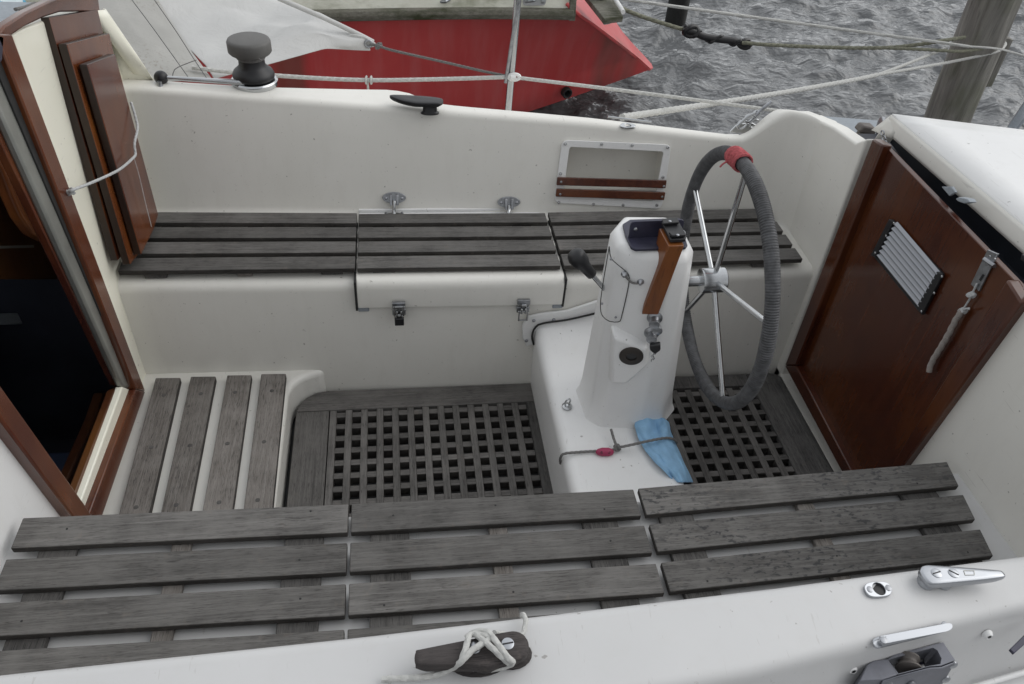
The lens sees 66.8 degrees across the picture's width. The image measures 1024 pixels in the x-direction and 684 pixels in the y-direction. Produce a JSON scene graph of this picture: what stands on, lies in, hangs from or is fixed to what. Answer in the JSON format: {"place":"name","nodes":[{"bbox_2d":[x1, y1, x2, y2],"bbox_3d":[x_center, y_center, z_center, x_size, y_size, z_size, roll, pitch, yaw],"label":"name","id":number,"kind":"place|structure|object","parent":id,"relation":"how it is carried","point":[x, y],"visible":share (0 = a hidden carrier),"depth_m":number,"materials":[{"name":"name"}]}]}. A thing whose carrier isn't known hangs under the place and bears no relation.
{"place":"outdoors","nodes":[
{"label":"outdoors","id":0,"kind":"place"},
{"bbox_2d":[529,0,1023,134],"bbox_3d":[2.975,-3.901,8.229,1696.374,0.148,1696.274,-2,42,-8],"label":"water","id":1,"kind":"structure","parent":0,"point":[682,65],"depth_m":6.26,"materials":[{"name":"grey liquid"}]},
{"bbox_2d":[25,0,652,111],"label":"red sailboat","id":2,"kind":"object","parent":1,"relation":"on","point":[583,41],"visible":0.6,"depth_m":4.33,"materials":[{"name":"paint"}]},
{"bbox_2d":[623,7,982,52],"bbox_3d":[1.514,-1.773,4.337,2.327,0.281,0.143,3,41,-2],"label":"stern rope","id":3,"kind":"object","parent":2,"relation":"attached to","point":[910,46],"visible":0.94,"depth_m":4.39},
{"bbox_2d":[682,23,751,49],"bbox_3d":[1.171,-1.738,4.427,0.434,0.139,0.062,-2,42,-8],"label":"rubber snubber","id":4,"kind":"object","parent":3,"relation":"attached to","point":[691,31],"visible":0.98,"depth_m":4.41,"materials":[{"name":"black rubber"}]},
{"bbox_2d":[0,0,1023,683],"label":"sailboat","id":5,"kind":"object","parent":1,"relation":"on","point":[182,392],"visible":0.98,"depth_m":2.09,"materials":[{"name":"white plastic"}]},
{"bbox_2d":[0,0,25,1],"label":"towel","id":6,"kind":"object","parent":5,"relation":"on","point":[12,1],"visible":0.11,"depth_m":2.03,"materials":[{"name":"fabric"}]},
{"bbox_2d":[13,2,35,10],"bbox_3d":[-1.143,-0.791,1.831,0.016,0.048,0.164,-7,43,-13],"label":"thin rope","id":7,"kind":"object","parent":5,"relation":"on","point":[20,8],"visible":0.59,"depth_m":1.78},
{"bbox_2d":[0,504,348,675],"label":"seat panel","id":8,"kind":"object","parent":5,"relation":"on","point":[299,604],"visible":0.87,"depth_m":1.45,"materials":[{"name":"grey wood"}]},
{"bbox_2d":[118,212,356,277],"bbox_3d":[-0.784,-0.290,2.290,0.638,0.030,0.310,-2,42,-8],"label":"seat panel","id":9,"kind":"object","parent":5,"relation":"on","point":[245,244],"visible":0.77,"depth_m":2.27,"materials":[{"name":"grey wood"}]},
{"bbox_2d":[41,10,120,260],"bbox_3d":[-1.075,-0.566,2.033,0.033,0.631,0.403,-2,42,-8],"label":"washboard","id":10,"kind":"object","parent":9,"relation":"on","point":[64,28],"visible":0.34,"depth_m":1.90,"materials":[{"name":"brown wood"}]},
{"bbox_2d":[58,33,137,264],"bbox_3d":[-1.052,-0.526,2.054,0.038,0.604,0.368,-2,42,-8],"label":"washboard","id":11,"kind":"object","parent":9,"relation":"on","point":[75,53],"visible":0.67,"depth_m":1.92,"materials":[{"name":"orange wood"}]},
{"bbox_2d":[79,54,157,254],"bbox_3d":[-1.026,-0.506,2.047,0.032,0.520,0.252,-2,42,-8],"label":"washboard","id":12,"kind":"object","parent":9,"relation":"on","point":[104,87],"visible":0.99,"depth_m":2.02,"materials":[{"name":"brown wood"}]},
{"bbox_2d":[66,102,138,195],"bbox_3d":[-1.008,-0.464,1.958,0.045,0.094,0.451,2,41,-3],"label":"tie cord","id":13,"kind":"object","parent":12,"relation":"attached to","point":[70,191],"visible":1,"depth_m":1.96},
{"bbox_2d":[134,159,151,226],"bbox_3d":[-1.007,-0.406,2.120,0.002,0.207,0.017,-2,42,-8],"label":"thin line","id":14,"kind":"object","parent":12,"relation":"hanging from","point":[143,194],"visible":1,"depth_m":2.12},
{"bbox_2d":[395,314,403,325],"bbox_3d":[-0.330,-0.066,2.273,0.027,0.040,0.012,-2,42,-8],"label":"padlock","id":15,"kind":"object","parent":5,"relation":"hanging from","point":[399,321],"visible":1,"depth_m":2.27,"materials":[{"name":"black metal"}]},
{"bbox_2d":[287,383,552,516],"bbox_3d":[-0.254,0.413,2.229,0.752,0.032,0.772,-2,42,-8],"label":"floor grating","id":16,"kind":"object","parent":5,"relation":"on","point":[313,445],"visible":0.59,"depth_m":2.33,"materials":[{"name":"grey wood"}]},
{"bbox_2d":[369,42,504,74],"bbox_3d":[-0.262,-0.985,2.716,0.530,0.033,0.042,16,42,12],"label":"sail sheet","id":17,"kind":"object","parent":5,"relation":"attached to","point":[378,45],"visible":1,"depth_m":2.71,"materials":[{"name":"grey fabric"}]},
{"bbox_2d":[381,612,527,682],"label":"cleat rope","id":18,"kind":"object","parent":5,"relation":"attached to","point":[484,637],"visible":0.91,"depth_m":1.03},
{"bbox_2d":[357,213,559,272],"bbox_3d":[-0.168,-0.301,2.366,0.590,0.030,0.294,-2,42,-8],"label":"seat panel","id":19,"kind":"object","parent":5,"relation":"on","point":[433,242],"visible":1,"depth_m":2.34,"materials":[{"name":"grey wood"}]},
{"bbox_2d":[192,65,777,111],"bbox_3d":[0.007,-0.877,2.694,2.120,0.114,0.064,0,42,-6],"label":"lifeline","id":20,"kind":"object","parent":5,"relation":"attached to","point":[367,80],"visible":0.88,"depth_m":2.67,"materials":[{"name":"white fabric"}]},
{"bbox_2d":[98,0,375,81],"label":"foresail","id":21,"kind":"object","parent":20,"relation":"hanging from","point":[170,37],"visible":0.75,"depth_m":2.70,"materials":[{"name":"fabric"}]},
{"bbox_2d":[347,490,663,638],"bbox_3d":[-0.013,0.452,1.526,0.600,0.031,0.352,-2,42,-8],"label":"seat panel","id":22,"kind":"object","parent":5,"relation":"on","point":[391,597],"visible":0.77,"depth_m":1.53,"materials":[{"name":"grey wood"}]},
{"bbox_2d":[559,429,677,464],"bbox_3d":[0.288,0.280,2.072,0.335,0.092,0.076,-2,42,-8],"label":"cord with clip","id":23,"kind":"object","parent":5,"relation":"attached to","point":[617,447],"visible":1,"depth_m":2.04,"materials":[{"name":"grey fabric"}]},
{"bbox_2d":[634,418,692,481],"bbox_3d":[0.405,0.307,2.094,0.130,0.139,0.226,-20,47,-26],"label":"cleaning cloth","id":24,"kind":"object","parent":5,"relation":"on","point":[665,456],"visible":1,"depth_m":2.05,"materials":[{"name":"blue fabric"}]},
{"bbox_2d":[548,209,801,270],"bbox_3d":[0.507,-0.327,2.466,0.756,0.030,0.302,-2,42,-8],"label":"seat panel","id":25,"kind":"object","parent":5,"relation":"on","point":[588,233],"visible":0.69,"depth_m":2.45,"materials":[{"name":"grey wood"}]},
{"bbox_2d":[719,146,752,172],"bbox_3d":[0.503,-0.412,1.747,0.060,0.056,0.070,-2,42,-8],"label":"yarn binding","id":26,"kind":"object","parent":5,"relation":"attached to","point":[732,154],"visible":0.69,"depth_m":1.73,"materials":[{"name":"red fabric"}]},
{"bbox_2d":[666,373,833,483],"bbox_3d":[0.674,0.382,2.361,0.605,0.032,0.772,-2,42,-8],"label":"floor grating","id":27,"kind":"object","parent":5,"relation":"on","point":[792,435],"visible":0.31,"depth_m":2.45,"materials":[{"name":"grey wood"}]},
{"bbox_2d":[637,462,992,598],"bbox_3d":[0.664,0.423,1.629,0.749,0.031,0.366,-2,42,-8],"label":"seat panel","id":28,"kind":"object","parent":5,"relation":"on","point":[682,537],"visible":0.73,"depth_m":1.64,"materials":[{"name":"grey wood"}]},
{"bbox_2d":[786,139,1023,470],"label":"aft cabin door","id":29,"kind":"structure","parent":5,"relation":"in","point":[900,264],"depth_m":2.04,"materials":[{"name":"brown wood"}]},
{"bbox_2d":[926,283,977,372],"bbox_3d":[1.026,-0.025,1.812,0.016,0.262,0.033,-2,42,-8],"label":"lanyard","id":30,"kind":"object","parent":5,"relation":"hanging from","point":[972,294],"depth_m":1.81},
{"bbox_2d":[665,0,689,25],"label":"mooring pile","id":31,"kind":"object","parent":1,"relation":"in","point":[676,16],"visible":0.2,"depth_m":6.80,"materials":[{"name":"black wood"}]},
{"bbox_2d":[924,0,1022,122],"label":"mooring pile","id":32,"kind":"object","parent":1,"relation":"in","point":[958,90],"visible":0.32,"depth_m":4.57,"materials":[{"name":"grey wood"}]},
{"bbox_2d":[619,41,1006,120],"bbox_3d":[1.625,-1.306,3.667,3.559,0.484,0.235,-27,51,-31],"label":"mooring rope","id":33,"kind":"object","parent":32,"relation":"attached to","point":[668,110],"visible":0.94,"depth_m":3.54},
{"bbox_2d":[622,0,1023,56],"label":"long line","id":34,"kind":"object","parent":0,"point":[806,24],"visible":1,"depth_m":4.29,"materials":[{"name":"white fabric"}]}
]}

